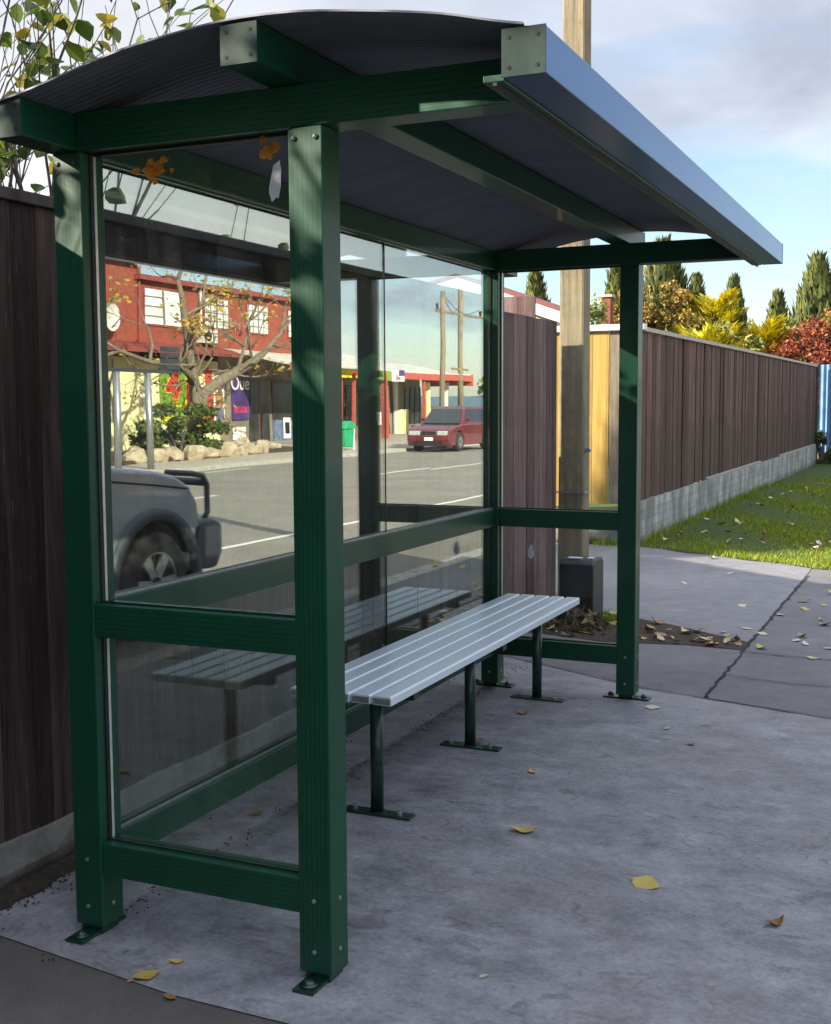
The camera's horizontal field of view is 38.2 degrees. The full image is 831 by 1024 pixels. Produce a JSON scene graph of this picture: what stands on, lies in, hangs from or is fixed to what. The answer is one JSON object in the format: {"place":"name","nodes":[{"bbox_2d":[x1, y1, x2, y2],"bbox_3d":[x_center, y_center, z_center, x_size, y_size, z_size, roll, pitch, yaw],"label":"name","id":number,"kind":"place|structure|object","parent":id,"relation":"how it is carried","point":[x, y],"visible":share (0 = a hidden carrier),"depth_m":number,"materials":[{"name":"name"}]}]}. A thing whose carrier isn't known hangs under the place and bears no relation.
{"place":"outdoors","nodes":[
{"label":"outdoors","id":0,"kind":"place"},
{"bbox_2d":[0,563,826,1023],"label":"footpath","id":1,"kind":"structure","parent":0,"point":[34,989],"depth_m":3.24,"materials":[{"name":"concrete"}]},
{"bbox_2d":[0,0,288,249],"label":"garden tree","id":2,"kind":"object","parent":1,"relation":"on","point":[43,61],"visible":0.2,"depth_m":4.44,"materials":[{"name":"green plant"}]},
{"bbox_2d":[161,993,176,998],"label":"fallen leaf","id":3,"kind":"object","parent":1,"relation":"on","point":[169,995],"visible":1,"depth_m":3.23,"materials":[{"name":"orange plant"}]},
{"bbox_2d":[0,185,556,888],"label":"board fence","id":4,"kind":"object","parent":1,"relation":"on","point":[200,391],"visible":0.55,"depth_m":4.98,"materials":[{"name":"wood"}]},
{"bbox_2d":[0,656,830,1023],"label":"shelter pad","id":5,"kind":"object","parent":1,"relation":"on","point":[718,830],"visible":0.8,"depth_m":3.99,"materials":[{"name":"concrete"}]},
{"bbox_2d":[0,851,74,910],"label":"soil strip","id":6,"kind":"object","parent":5,"relation":"on","point":[28,885],"visible":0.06,"depth_m":3.98,"materials":[{"name":"brown soil"}]},
{"bbox_2d":[127,969,160,981],"bbox_3d":[-0.755,1.290,3.340,0.054,0.008,0.087,2,6,22],"label":"fallen leaf","id":7,"kind":"object","parent":5,"relation":"on","point":[148,974],"visible":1,"depth_m":3.35,"materials":[{"name":"yellow plant"}]},
{"bbox_2d":[169,958,183,962],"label":"fallen leaf","id":8,"kind":"object","parent":5,"relation":"on","point":[175,960],"visible":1,"depth_m":3.43,"materials":[{"name":"yellow plant"}]},
{"bbox_2d":[248,811,261,815],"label":"fallen leaf","id":9,"kind":"object","parent":5,"relation":"on","point":[255,813],"visible":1,"depth_m":4.67,"materials":[{"name":"brown plant"}]},
{"bbox_2d":[0,665,526,960],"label":"gravel debris","id":10,"kind":"object","parent":5,"relation":"on","point":[43,891],"visible":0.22,"depth_m":4.03,"materials":[{"name":"black gravel"}]},
{"bbox_2d":[0,9,782,996],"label":"bus shelter","id":11,"kind":"object","parent":5,"relation":"on","point":[494,151],"visible":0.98,"depth_m":3.48,"materials":[{"name":"dark green painted timber"},{"name":"clear glass"},{"name":"corrugated metal"}]},
{"bbox_2d":[132,156,173,184],"bbox_3d":[-0.734,-0.954,3.358,0.141,0.078,0.010,2,6,24],"label":"dried leaf clump","id":12,"kind":"object","parent":11,"relation":"attached to","point":[157,169],"visible":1,"depth_m":3.36,"materials":[{"name":"orange plant"}]},
{"bbox_2d":[259,135,279,159],"bbox_3d":[-0.389,-0.973,3.202,0.067,0.068,0.010,2,6,24],"label":"dried leaf clump","id":13,"kind":"object","parent":11,"relation":"attached to","point":[268,151],"visible":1,"depth_m":3.21,"materials":[{"name":"orange plant"}]},
{"bbox_2d":[269,160,280,201],"bbox_3d":[-0.375,-0.884,3.206,0.039,0.109,0.001,2,6,24],"label":"paper scrap","id":14,"kind":"object","parent":11,"relation":"attached to","point":[274,186],"visible":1,"depth_m":3.21,"materials":[{"name":"white paper"}]},
{"bbox_2d":[527,545,533,558],"bbox_3d":[0.639,0.218,6.640,0.041,0.081,0.001,2,6,24],"label":"paper scrap","id":15,"kind":"object","parent":11,"relation":"attached to","point":[530,553],"visible":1,"depth_m":6.64,"materials":[{"name":"white paper"}]},
{"bbox_2d":[290,593,579,820],"bbox_3d":[0.211,0.826,5.498,0.415,0.541,2.397,2,6,24],"label":"bench","id":16,"kind":"object","parent":5,"relation":"on","point":[410,667],"visible":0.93,"depth_m":5.20,"materials":[{"name":"metal"}]},
{"bbox_2d":[505,825,536,831],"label":"fallen leaf","id":17,"kind":"object","parent":5,"relation":"on","point":[523,829],"visible":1,"depth_m":4.47,"materials":[{"name":"yellow plant"}]},
{"bbox_2d":[627,875,658,888],"bbox_3d":[0.757,1.226,3.976,0.124,0.007,0.085,5,17,44],"label":"fallen leaf","id":18,"kind":"object","parent":5,"relation":"on","point":[647,882],"visible":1,"depth_m":3.97,"materials":[{"name":"yellow plant"}]},
{"bbox_2d":[645,705,659,708],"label":"fallen leaf","id":19,"kind":"object","parent":5,"relation":"on","point":[651,706],"visible":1,"depth_m":6.27,"materials":[{"name":"beige plant"}]},
{"bbox_2d":[763,914,783,927],"bbox_3d":[1.091,1.246,3.656,0.085,0.022,0.038,-6,5,-27],"label":"fallen leaf","id":20,"kind":"object","parent":5,"relation":"on","point":[778,921],"visible":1,"depth_m":3.66,"materials":[{"name":"brown plant"}]},
{"bbox_2d":[529,614,746,649],"bbox_3d":[1.592,0.814,8.541,1.610,0.001,1.245,2,6,24],"label":"soil bed","id":21,"kind":"object","parent":1,"relation":"on","point":[677,633],"visible":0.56,"depth_m":8.21,"materials":[{"name":"brown soil"}]},
{"bbox_2d":[545,602,611,631],"bbox_3d":[1.133,0.790,8.477,0.504,0.326,0.300,2,6,24],"label":"pile","id":22,"kind":"object","parent":21,"relation":"on","point":[577,617],"visible":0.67,"depth_m":8.41,"materials":[{"name":"brown plant"}]},
{"bbox_2d":[559,555,602,616],"bbox_3d":[1.208,0.562,8.736,0.255,0.483,0.280,2,6,24],"label":"utility box","id":23,"kind":"object","parent":21,"relation":"on","point":[581,578],"visible":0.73,"depth_m":8.61,"materials":[{"name":"grey plastic"}]},
{"bbox_2d":[645,624,654,630],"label":"fallen leaf","id":24,"kind":"object","parent":21,"relation":"on","point":[647,628],"visible":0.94,"depth_m":8.31,"materials":[{"name":"brown plant"}]},
{"bbox_2d":[657,632,664,639],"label":"fallen leaf","id":25,"kind":"object","parent":21,"relation":"on","point":[659,636],"visible":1,"depth_m":8.04,"materials":[{"name":"beige plant"}]},
{"bbox_2d":[681,626,693,634],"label":"fallen leaf","id":26,"kind":"object","parent":21,"relation":"on","point":[683,629],"visible":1,"depth_m":8.29,"materials":[{"name":"beige plant"}]},
{"bbox_2d":[0,0,830,328],"label":"sky","id":27,"kind":"structure","parent":0,"point":[742,88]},
{"bbox_2d":[504,632,740,697],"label":"paving","id":28,"kind":"structure","parent":0,"point":[694,671],"depth_m":7.26,"materials":[{"name":"grey concrete"}]},
{"bbox_2d":[507,655,830,717],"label":"paving joint","id":29,"kind":"object","parent":28,"relation":"on","point":[672,692],"visible":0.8,"depth_m":6.55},
{"bbox_2d":[556,543,811,641],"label":"driveway","id":30,"kind":"structure","parent":0,"point":[710,595],"depth_m":10.29,"materials":[{"name":"grey concrete"}]},
{"bbox_2d":[556,0,592,595],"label":"utility pole","id":31,"kind":"object","parent":30,"relation":"on","point":[573,491],"visible":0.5,"depth_m":9.72,"materials":[{"name":"wood"}]},
{"bbox_2d":[589,454,817,548],"bbox_3d":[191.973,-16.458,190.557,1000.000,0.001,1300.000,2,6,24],"label":"ground","id":32,"kind":"structure","parent":0,"point":[605,506],"depth_m":20.35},
{"bbox_2d":[430,274,559,507],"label":"neighbour house","id":33,"kind":"structure","parent":32,"relation":"on","point":[546,310],"depth_m":16.65,"materials":[{"name":"white paint"}]},
{"bbox_2d":[524,271,551,301],"bbox_3d":[3.828,-4.826,38.283,1.628,6.073,1.629,2,6,24],"label":"cypress tree","id":34,"kind":"object","parent":32,"relation":"on","point":[536,286],"visible":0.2,"depth_m":37.87,"materials":[{"name":"green plant"}]},
{"bbox_2d":[590,293,609,440],"bbox_3d":[5.148,-3.708,32.891,2.611,4.630,1.502,0,5,6],"label":"green bush","id":35,"kind":"object","parent":32,"relation":"on","point":[595,313],"visible":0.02,"depth_m":32.89,"materials":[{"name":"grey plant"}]},
{"bbox_2d":[556,323,646,544],"bbox_3d":[0.110,-0.923,14.305,5.300,2.450,0.150,2,6,24],"label":"timber fence panel","id":36,"kind":"object","parent":32,"relation":"on","point":[604,408],"visible":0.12,"depth_m":13.39,"materials":[{"name":"yellow wood"}]},
{"bbox_2d":[599,294,615,458],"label":"brick chimney house","id":37,"kind":"structure","parent":32,"relation":"on","point":[608,298],"depth_m":33.78,"materials":[{"name":"red brick"}]},
{"bbox_2d":[599,267,619,323],"bbox_3d":[6.483,-5.082,39.318,1.479,6.368,1.446,2,6,24],"label":"cypress tree","id":38,"kind":"object","parent":32,"relation":"on","point":[612,285],"visible":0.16,"depth_m":38.82,"materials":[{"name":"green plant"}]},
{"bbox_2d":[613,279,704,334],"bbox_3d":[6.959,-4.292,35.854,3.878,5.239,2.965,2,6,24],"label":"amber tree","id":39,"kind":"object","parent":32,"relation":"on","point":[678,298],"visible":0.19,"depth_m":35.37,"materials":[{"name":"orange plant"}]},
{"bbox_2d":[643,232,702,330],"bbox_3d":[8.426,-5.707,40.591,3.143,7.364,2.901,2,6,24],"label":"cypress tree","id":40,"kind":"object","parent":32,"relation":"on","point":[657,276],"visible":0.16,"depth_m":39.77,"materials":[{"name":"green plant"}]},
{"bbox_2d":[688,272,705,326],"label":"cypress tree","id":41,"kind":"object","parent":32,"relation":"on","point":[697,279],"visible":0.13,"depth_m":42.23,"materials":[{"name":"green plant"}]},
{"bbox_2d":[673,321,742,347],"bbox_3d":[8.024,-3.417,33.372,3.187,3.906,3.599,2,6,24],"label":"golden conifer","id":42,"kind":"object","parent":32,"relation":"on","point":[710,333],"visible":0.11,"depth_m":32.77,"materials":[{"name":"yellow plant"}]},
{"bbox_2d":[671,287,750,346],"bbox_3d":[8.790,-4.109,35.352,3.356,4.920,3.229,2,6,24],"label":"golden conifer","id":43,"kind":"object","parent":32,"relation":"on","point":[712,311],"visible":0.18,"depth_m":35.06,"materials":[{"name":"yellow plant"}]},
{"bbox_2d":[721,272,748,346],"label":"cypress tree","id":44,"kind":"object","parent":32,"relation":"on","point":[734,280],"visible":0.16,"depth_m":43.09,"materials":[{"name":"green plant"}]},
{"bbox_2d":[714,319,768,351],"bbox_3d":[8.602,-3.353,32.964,2.344,3.868,2.157,-2,6,-21],"label":"variegated bush","id":45,"kind":"object","parent":32,"relation":"on","point":[750,341],"visible":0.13,"depth_m":32.55,"materials":[{"name":"green plant"}]},
{"bbox_2d":[741,314,795,358],"bbox_3d":[10.119,-3.699,35.009,2.763,4.151,2.691,2,6,24],"label":"golden conifer","id":46,"kind":"object","parent":32,"relation":"on","point":[768,331],"visible":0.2,"depth_m":34.44,"materials":[{"name":"yellow plant"}]},
{"bbox_2d":[760,287,789,352],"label":"cypress tree","id":47,"kind":"object","parent":32,"relation":"on","point":[777,306],"visible":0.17,"depth_m":44.47,"materials":[{"name":"green plant"}]},
{"bbox_2d":[775,314,814,362],"bbox_3d":[11.093,-3.775,35.690,1.451,4.181,1.417,-2,5,-18],"label":"pampas bush","id":48,"kind":"object","parent":32,"relation":"on","point":[791,322],"visible":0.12,"depth_m":35.12,"materials":[{"name":"green plant"}]},
{"bbox_2d":[786,250,830,453],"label":"cypress tree","id":49,"kind":"object","parent":32,"relation":"on","point":[813,295],"visible":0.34,"depth_m":37.99,"materials":[{"name":"green plant"}]},
{"bbox_2d":[589,463,830,621],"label":"verge lawn","id":50,"kind":"structure","parent":0,"point":[823,471],"depth_m":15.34,"materials":[{"name":"green plant"}]},
{"bbox_2d":[640,327,818,547],"bbox_3d":[6.214,-1.635,21.778,0.250,2.660,18.770,2,6,24],"label":"board fence","id":51,"kind":"object","parent":50,"relation":"on","point":[721,422],"visible":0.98,"depth_m":17.25,"materials":[{"name":"stained timber boards"}]},
{"bbox_2d":[763,313,830,428],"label":"red bush","id":52,"kind":"object","parent":50,"relation":"on","point":[792,350],"visible":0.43,"depth_m":33.88,"materials":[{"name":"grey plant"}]},
{"bbox_2d":[814,429,830,463],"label":"ivy bush","id":53,"kind":"object","parent":50,"relation":"on","point":[824,456],"visible":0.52,"depth_m":30.14,"materials":[{"name":"green plant"}]},
{"bbox_2d":[814,306,830,364],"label":"brown bush","id":54,"kind":"object","parent":50,"relation":"on","point":[827,312],"visible":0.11,"depth_m":36.12,"materials":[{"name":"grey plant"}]},
{"bbox_2d":[818,365,830,462],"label":"blue fence","id":55,"kind":"object","parent":50,"relation":"on","point":[824,425],"visible":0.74,"depth_m":30.39,"materials":[{"name":"metal"}]},
{"bbox_2d":[706,568,830,718],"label":"footpath slab","id":56,"kind":"structure","parent":0,"point":[800,694],"depth_m":7.34,"materials":[{"name":"grey concrete"}]},
{"bbox_2d":[705,576,807,696],"bbox_3d":[2.571,0.788,8.730,0.048,0.001,4.940,2,6,24],"label":"paving joint","id":57,"kind":"object","parent":56,"relation":"on","point":[739,656],"visible":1,"depth_m":7.93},
{"bbox_2d":[725,673,823,685],"bbox_3d":[2.228,0.967,6.762,0.990,0.001,0.102,2,6,27],"label":"paving joint","id":58,"kind":"object","parent":56,"relation":"on","point":[776,681],"visible":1,"depth_m":6.83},
{"bbox_2d":[744,651,830,659],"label":"paving joint","id":59,"kind":"object","parent":56,"relation":"on","point":[784,655],"visible":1,"depth_m":7.52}
]}

